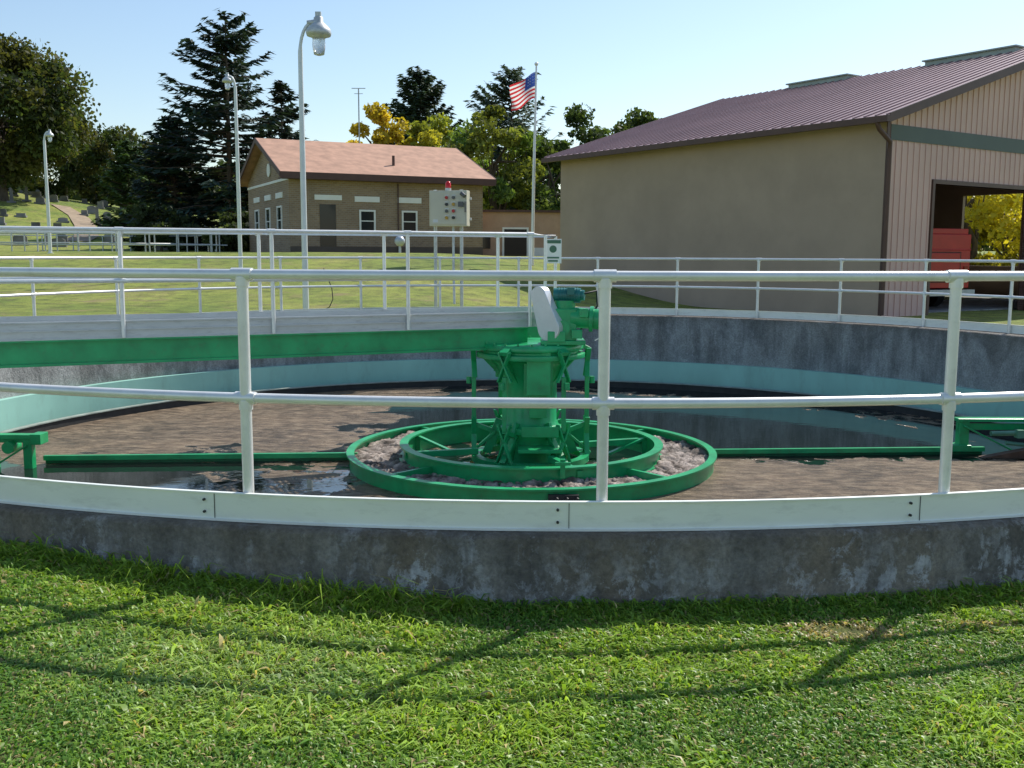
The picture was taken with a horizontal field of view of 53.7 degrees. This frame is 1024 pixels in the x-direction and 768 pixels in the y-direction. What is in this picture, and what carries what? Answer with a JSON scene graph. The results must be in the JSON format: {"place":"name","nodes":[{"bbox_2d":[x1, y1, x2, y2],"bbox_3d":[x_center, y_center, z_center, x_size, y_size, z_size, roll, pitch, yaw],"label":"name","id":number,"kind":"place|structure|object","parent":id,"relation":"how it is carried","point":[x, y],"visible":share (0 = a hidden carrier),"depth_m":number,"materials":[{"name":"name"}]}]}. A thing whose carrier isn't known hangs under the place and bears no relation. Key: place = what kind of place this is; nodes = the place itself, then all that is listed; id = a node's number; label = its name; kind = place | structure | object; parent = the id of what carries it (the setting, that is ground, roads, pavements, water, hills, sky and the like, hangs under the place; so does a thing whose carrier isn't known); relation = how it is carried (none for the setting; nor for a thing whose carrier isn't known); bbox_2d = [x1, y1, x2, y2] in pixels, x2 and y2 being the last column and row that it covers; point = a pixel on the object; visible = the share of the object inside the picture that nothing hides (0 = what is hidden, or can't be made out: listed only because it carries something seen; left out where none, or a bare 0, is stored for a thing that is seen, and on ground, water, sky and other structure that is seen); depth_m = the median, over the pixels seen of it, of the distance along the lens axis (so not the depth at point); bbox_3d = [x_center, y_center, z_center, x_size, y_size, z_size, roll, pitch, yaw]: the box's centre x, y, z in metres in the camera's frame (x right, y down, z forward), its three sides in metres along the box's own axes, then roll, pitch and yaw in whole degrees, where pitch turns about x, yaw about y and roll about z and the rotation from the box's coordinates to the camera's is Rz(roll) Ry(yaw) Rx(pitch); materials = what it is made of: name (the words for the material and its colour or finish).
{"place":"outdoors","nodes":[
{"label":"outdoors","id":0,"kind":"place"},
{"bbox_2d":[52,204,98,241],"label":"dirt path","id":1,"kind":"structure","parent":0,"point":[77,219],"depth_m":74.39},
{"bbox_2d":[0,192,1023,767],"bbox_3d":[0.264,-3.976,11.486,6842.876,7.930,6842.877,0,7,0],"label":"ground","id":2,"kind":"structure","parent":0,"point":[148,302],"depth_m":24.23,"materials":[{"name":"green plant"}]},
{"bbox_2d":[43,129,53,252],"bbox_3d":[-16.164,-6.682,35.444,0.445,4.377,0.270,0,7,0],"label":"street lamp","id":3,"kind":"object","parent":2,"relation":"on","point":[49,134],"visible":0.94,"depth_m":35.37,"materials":[{"name":"metal"}]},
{"bbox_2d":[0,32,101,200],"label":"oak tree","id":4,"kind":"object","parent":2,"relation":"on","point":[36,104],"visible":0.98,"depth_m":78.59,"materials":[{"name":"green plant"}]},
{"bbox_2d":[24,120,112,198],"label":"maple tree","id":5,"kind":"object","parent":2,"relation":"on","point":[59,188],"visible":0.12,"depth_m":97.88,"materials":[{"name":"green plant"}]},
{"bbox_2d":[0,186,205,249],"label":"gravestones","id":6,"kind":"object","parent":2,"relation":"on","point":[40,199],"visible":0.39,"depth_m":76.00,"materials":[{"name":"stone"}]},
{"bbox_2d":[53,123,171,206],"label":"maple tree","id":7,"kind":"object","parent":2,"relation":"on","point":[97,156],"visible":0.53,"depth_m":94.03,"materials":[{"name":"green plant"}]},
{"bbox_2d":[0,232,227,251],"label":"distant railing","id":8,"kind":"object","parent":2,"relation":"on","point":[177,244],"visible":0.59,"depth_m":41.42,"materials":[{"name":"metal"}]},
{"bbox_2d":[90,138,161,238],"bbox_3d":[-24.561,-12.435,64.864,4.647,6.460,4.952,0,7,0],"label":"cedar tree","id":9,"kind":"object","parent":2,"relation":"on","point":[125,150],"visible":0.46,"depth_m":64.16,"materials":[{"name":"green plant"}]},
{"bbox_2d":[128,201,200,251],"bbox_3d":[-17.029,-7.645,49.638,3.688,2.516,2.810,-5,9,-35],"label":"shrub","id":10,"kind":"object","parent":2,"relation":"on","point":[145,218],"visible":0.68,"depth_m":49.16,"materials":[{"name":"green plant"}]},
{"bbox_2d":[113,115,223,249],"bbox_3d":[-18.106,-10.753,55.276,7.059,7.659,6.614,0,7,0],"label":"spruce tree","id":11,"kind":"object","parent":2,"relation":"on","point":[161,195],"visible":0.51,"depth_m":54.48,"materials":[{"name":"green plant"}]},
{"bbox_2d":[126,154,210,214],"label":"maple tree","id":12,"kind":"object","parent":2,"relation":"on","point":[172,185],"visible":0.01,"depth_m":91.04,"materials":[{"name":"green plant"}]},
{"bbox_2d":[121,8,309,251],"bbox_3d":[-14.704,-12.820,53.920,11.071,13.671,10.276,0,7,0],"label":"spruce tree","id":13,"kind":"object","parent":2,"relation":"on","point":[213,114],"visible":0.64,"depth_m":52.69,"materials":[{"name":"green plant"}]},
{"bbox_2d":[201,211,249,251],"bbox_3d":[-13.070,-7.046,47.392,2.846,2.160,3.198,7,10,42],"label":"shrub","id":14,"kind":"object","parent":2,"relation":"on","point":[228,220],"visible":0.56,"depth_m":46.83,"materials":[{"name":"green plant"}]},
{"bbox_2d":[222,72,242,267],"bbox_3d":[-8.108,-6.115,29.463,0.478,5.723,0.297,0,7,0],"label":"street lamp","id":15,"kind":"object","parent":2,"relation":"on","point":[227,79],"visible":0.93,"depth_m":29.37,"materials":[{"name":"metal"}]},
{"bbox_2d":[231,80,317,210],"bbox_3d":[-12.430,-11.798,55.707,6.432,9.659,7.031,0,7,0],"label":"spruce tree","id":16,"kind":"object","parent":2,"relation":"on","point":[281,96],"visible":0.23,"depth_m":55.41,"materials":[{"name":"green plant"}]},
{"bbox_2d":[298,11,330,308],"bbox_3d":[-3.790,-4.189,19.665,0.687,5.831,0.483,3,8,21],"label":"street lamp","id":17,"kind":"object","parent":2,"relation":"on","point":[318,31],"visible":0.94,"depth_m":19.44,"materials":[{"name":"metal"}]},
{"bbox_2d":[248,153,482,251],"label":"walls","id":18,"kind":"structure","parent":2,"relation":"on","point":[348,207],"depth_m":41.20,"materials":[{"name":"beige brick"}]},
{"bbox_2d":[267,163,270,176],"bbox_3d":[-10.141,-8.903,42.166,0.040,0.560,0.560,-3,8,-26],"label":"gable vent","id":19,"kind":"object","parent":18,"relation":"attached to","point":[268,170],"visible":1,"depth_m":42.09,"materials":[{"name":"white paint"}]},
{"bbox_2d":[247,179,420,235],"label":"window frames","id":20,"kind":"structure","parent":18,"relation":"attached to","point":[357,198],"depth_m":41.20,"materials":[{"name":"white paint"}]},
{"bbox_2d":[255,204,415,246],"bbox_3d":[-8.340,-6.406,42.010,8.156,1.900,3.201,3,8,24],"label":"window glass","id":21,"kind":"object","parent":20,"relation":"in","point":[327,216],"visible":0.82,"depth_m":40.36,"materials":[{"name":"black glass"}]},
{"bbox_2d":[352,88,365,142],"bbox_3d":[-8.857,-12.431,58.898,0.800,9.313,0.080,0,7,0],"label":"tv antenna","id":22,"kind":"object","parent":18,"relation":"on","point":[358,93],"visible":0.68,"depth_m":58.47,"materials":[{"name":"metal"}]},
{"bbox_2d":[240,138,495,252],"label":"fascia and vent","id":23,"kind":"structure","parent":18,"relation":"attached to","point":[379,178],"depth_m":40.84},
{"bbox_2d":[240,138,494,186],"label":"roof","id":24,"kind":"structure","parent":23,"relation":"on","point":[344,158],"depth_m":42.47,"materials":[{"name":"brown"}]},
{"bbox_2d":[290,246,482,254],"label":"plinth","id":25,"kind":"structure","parent":18,"relation":"attached to","point":[472,250],"depth_m":41.37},
{"bbox_2d":[346,102,411,145],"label":"yellow ash tree","id":26,"kind":"object","parent":2,"relation":"on","point":[378,114],"visible":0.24,"depth_m":59.82,"materials":[{"name":"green plant"}]},
{"bbox_2d":[395,236,404,252],"bbox_3d":[-4.282,-5.128,38.663,0.400,1.050,0.394,0,7,0],"label":"gas meter","id":27,"kind":"object","parent":2,"relation":"on","point":[399,241],"visible":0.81,"depth_m":38.49,"materials":[{"name":"silver metal"}]},
{"bbox_2d":[378,66,464,146],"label":"spruce tree","id":28,"kind":"object","parent":2,"relation":"on","point":[424,96],"visible":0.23,"depth_m":74.04,"materials":[{"name":"green plant"}]},
{"bbox_2d":[401,112,480,162],"bbox_3d":[-5.094,-12.581,63.218,5.635,8.586,6.136,-3,8,-23],"label":"locust tree","id":29,"kind":"object","parent":2,"relation":"on","point":[428,134],"visible":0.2,"depth_m":61.76,"materials":[{"name":"yellow plant"}]},
{"bbox_2d":[429,181,471,306],"bbox_3d":[-1.243,-2.647,20.078,0.801,2.705,0.432,2,8,13],"label":"control panel","id":30,"kind":"object","parent":2,"relation":"on","point":[448,206],"visible":0.95,"depth_m":19.89,"materials":[{"name":"grey metal"}]},
{"bbox_2d":[438,104,548,209],"bbox_3d":[-0.989,-11.291,56.007,6.554,8.339,6.618,-5,9,-34],"label":"maple tree","id":31,"kind":"object","parent":2,"relation":"on","point":[468,141],"visible":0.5,"depth_m":54.58,"materials":[{"name":"green plant"}]},
{"bbox_2d":[12,159,1001,250],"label":"distant trees","id":32,"kind":"object","parent":2,"relation":"on","point":[985,247],"visible":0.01,"depth_m":149.86,"materials":[{"name":"green plant"}]},
{"bbox_2d":[0,532,1023,767],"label":"grass lawn","id":33,"kind":"structure","parent":2,"relation":"on","point":[329,606],"depth_m":3.46,"materials":[{"name":"green plant"}]},
{"bbox_2d":[0,314,1023,607],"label":"clarifier tank","id":34,"kind":"object","parent":2,"relation":"on","point":[774,358],"visible":0.42,"depth_m":4.41,"materials":[{"name":"concrete"}]},
{"bbox_2d":[0,256,1023,531],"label":"tank railing","id":35,"kind":"object","parent":34,"relation":"on","point":[600,512],"visible":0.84,"depth_m":4.29,"materials":[{"name":"metal"}]},
{"bbox_2d":[0,386,1023,500],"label":"water","id":36,"kind":"structure","parent":34,"relation":"in","point":[214,427],"depth_m":13.19,"materials":[{"name":"brown liquid"}]},
{"bbox_2d":[346,419,716,500],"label":"feed well rings","id":37,"kind":"object","parent":36,"relation":"in","point":[422,437],"visible":0.64,"depth_m":10.81,"materials":[{"name":"green paint"}]},
{"bbox_2d":[0,417,1023,468],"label":"skimmer arm","id":38,"kind":"object","parent":37,"relation":"attached to","point":[12,442],"visible":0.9,"depth_m":12.34},
{"bbox_2d":[355,429,708,487],"bbox_3d":[0.227,0.848,12.108,4.250,0.131,4.250,0,7,0],"label":"floating scum","id":39,"kind":"object","parent":36,"relation":"on","point":[676,457],"visible":0.43,"depth_m":11.51,"materials":[{"name":"white"}]},
{"bbox_2d":[404,286,641,476],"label":"clarifier drive","id":40,"kind":"structure","parent":34,"relation":"in","point":[534,367],"depth_m":11.50,"materials":[{"name":"green paint"}]},
{"bbox_2d":[0,226,556,367],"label":"walkway bridge","id":41,"kind":"structure","parent":40,"relation":"on","point":[122,337],"depth_m":10.68,"materials":[{"name":"green paint"}]},
{"bbox_2d":[547,239,561,262],"bbox_3d":[0.507,-1.643,12.519,0.210,0.300,0.016,0,7,0],"label":"safety sign","id":42,"kind":"object","parent":41,"relation":"attached to","point":[554,248],"visible":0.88,"depth_m":12.51,"materials":[{"name":"white"}]},
{"bbox_2d":[460,64,574,209],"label":"white pine tree","id":43,"kind":"object","parent":2,"relation":"on","point":[503,94],"visible":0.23,"depth_m":73.45,"materials":[{"name":"green plant"}]},
{"bbox_2d":[483,212,559,255],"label":"annex walls","id":44,"kind":"structure","parent":2,"relation":"on","point":[547,224],"depth_m":44.24,"materials":[{"name":"beige brick"}]},
{"bbox_2d":[483,229,526,255],"bbox_3d":[-0.374,-5.889,44.276,2.050,1.750,0.020,-1,7,-8],"label":"annex door","id":45,"kind":"structure","parent":44,"relation":"in","point":[515,246],"depth_m":44.30,"materials":[{"name":"brown metal"}]},
{"bbox_2d":[483,210,559,212],"bbox_3d":[0.647,-7.868,46.709,5.600,0.100,5.220,-1,7,-8],"label":"annex coping","id":46,"kind":"object","parent":44,"relation":"on","point":[548,211],"visible":0.07,"depth_m":44.09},
{"bbox_2d":[502,227,543,255],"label":"annex trim","id":47,"kind":"structure","parent":44,"relation":"attached to","point":[538,251],"depth_m":44.28,"materials":[{"name":"white paint"}]},
{"bbox_2d":[509,62,537,265],"bbox_3d":[0.381,-7.425,34.315,0.980,6.769,0.266,1,7,6],"label":"flagpole","id":48,"kind":"object","parent":2,"relation":"on","point":[523,92],"visible":0.99,"depth_m":34.06,"materials":[{"name":"white metal"}]},
{"bbox_2d":[505,136,569,209],"bbox_3d":[2.061,-10.697,57.416,5.578,6.901,5.026,-4,9,-31],"label":"maple tree","id":49,"kind":"object","parent":2,"relation":"on","point":[550,147],"visible":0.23,"depth_m":56.42,"materials":[{"name":"green plant"}]},
{"bbox_2d":[539,102,610,200],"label":"maple tree","id":50,"kind":"object","parent":2,"relation":"on","point":[574,116],"visible":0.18,"depth_m":65.81,"materials":[{"name":"green plant"}]},
{"bbox_2d":[606,106,660,135],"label":"maple tree","id":51,"kind":"object","parent":2,"relation":"on","point":[634,118],"visible":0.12,"depth_m":71.62,"materials":[{"name":"green plant"}]},
{"bbox_2d":[560,122,1023,315],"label":"walls","id":52,"kind":"structure","parent":2,"relation":"on","point":[818,194],"depth_m":27.28,"materials":[{"name":"beige"}]},
{"bbox_2d":[541,61,1023,314],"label":"fascia and gutter","id":53,"kind":"structure","parent":52,"relation":"attached to","point":[942,96],"depth_m":24.09,"materials":[{"name":"metal"}]},
{"bbox_2d":[544,49,1023,157],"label":"metal roof","id":54,"kind":"structure","parent":52,"relation":"on","point":[878,94],"depth_m":28.72,"materials":[{"name":"metal"}]},
{"bbox_2d":[786,44,1023,88],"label":"ridge vents","id":55,"kind":"object","parent":54,"relation":"on","point":[975,54],"visible":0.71,"depth_m":29.89,"materials":[{"name":"metal"}]},
{"bbox_2d":[877,122,1023,315],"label":"trim","id":56,"kind":"structure","parent":52,"relation":"attached to","point":[935,182],"depth_m":24.56,"materials":[{"name":"metal"}]},
{"bbox_2d":[881,70,1023,316],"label":"ribbed gable wall","id":57,"kind":"structure","parent":52,"relation":"attached to","point":[995,108],"depth_m":24.41,"materials":[{"name":"beige metal"}]},
{"bbox_2d":[891,124,1023,153],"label":"green band","id":58,"kind":"object","parent":57,"relation":"attached to","point":[936,136],"visible":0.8,"depth_m":24.62,"materials":[{"name":"metal"}]},
{"bbox_2d":[929,228,974,306],"bbox_3d":[10.469,-3.359,29.297,2.040,2.160,5.500,-3,8,-22],"label":"red service truck","id":59,"kind":"object","parent":2,"relation":"on","point":[948,243],"visible":0.11,"depth_m":27.01,"materials":[{"name":"paint"}]},
{"bbox_2d":[964,194,1022,265],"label":"yellow ash tree","id":60,"kind":"object","parent":2,"relation":"on","point":[981,210],"visible":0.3,"depth_m":47.65,"materials":[{"name":"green plant"}]},
{"bbox_2d":[969,195,1018,263],"bbox_3d":[26.951,-9.759,55.002,8.141,8.407,8.800,-5,9,-34],"label":"yellow ash tree","id":61,"kind":"object","parent":2,"relation":"on","point":[998,245],"visible":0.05,"depth_m":55.47,"materials":[{"name":"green plant"}]},
{"bbox_2d":[0,0,1023,247],"label":"sky","id":62,"kind":"structure","parent":0,"point":[665,58],"materials":[{"name":"blue"}]}
]}

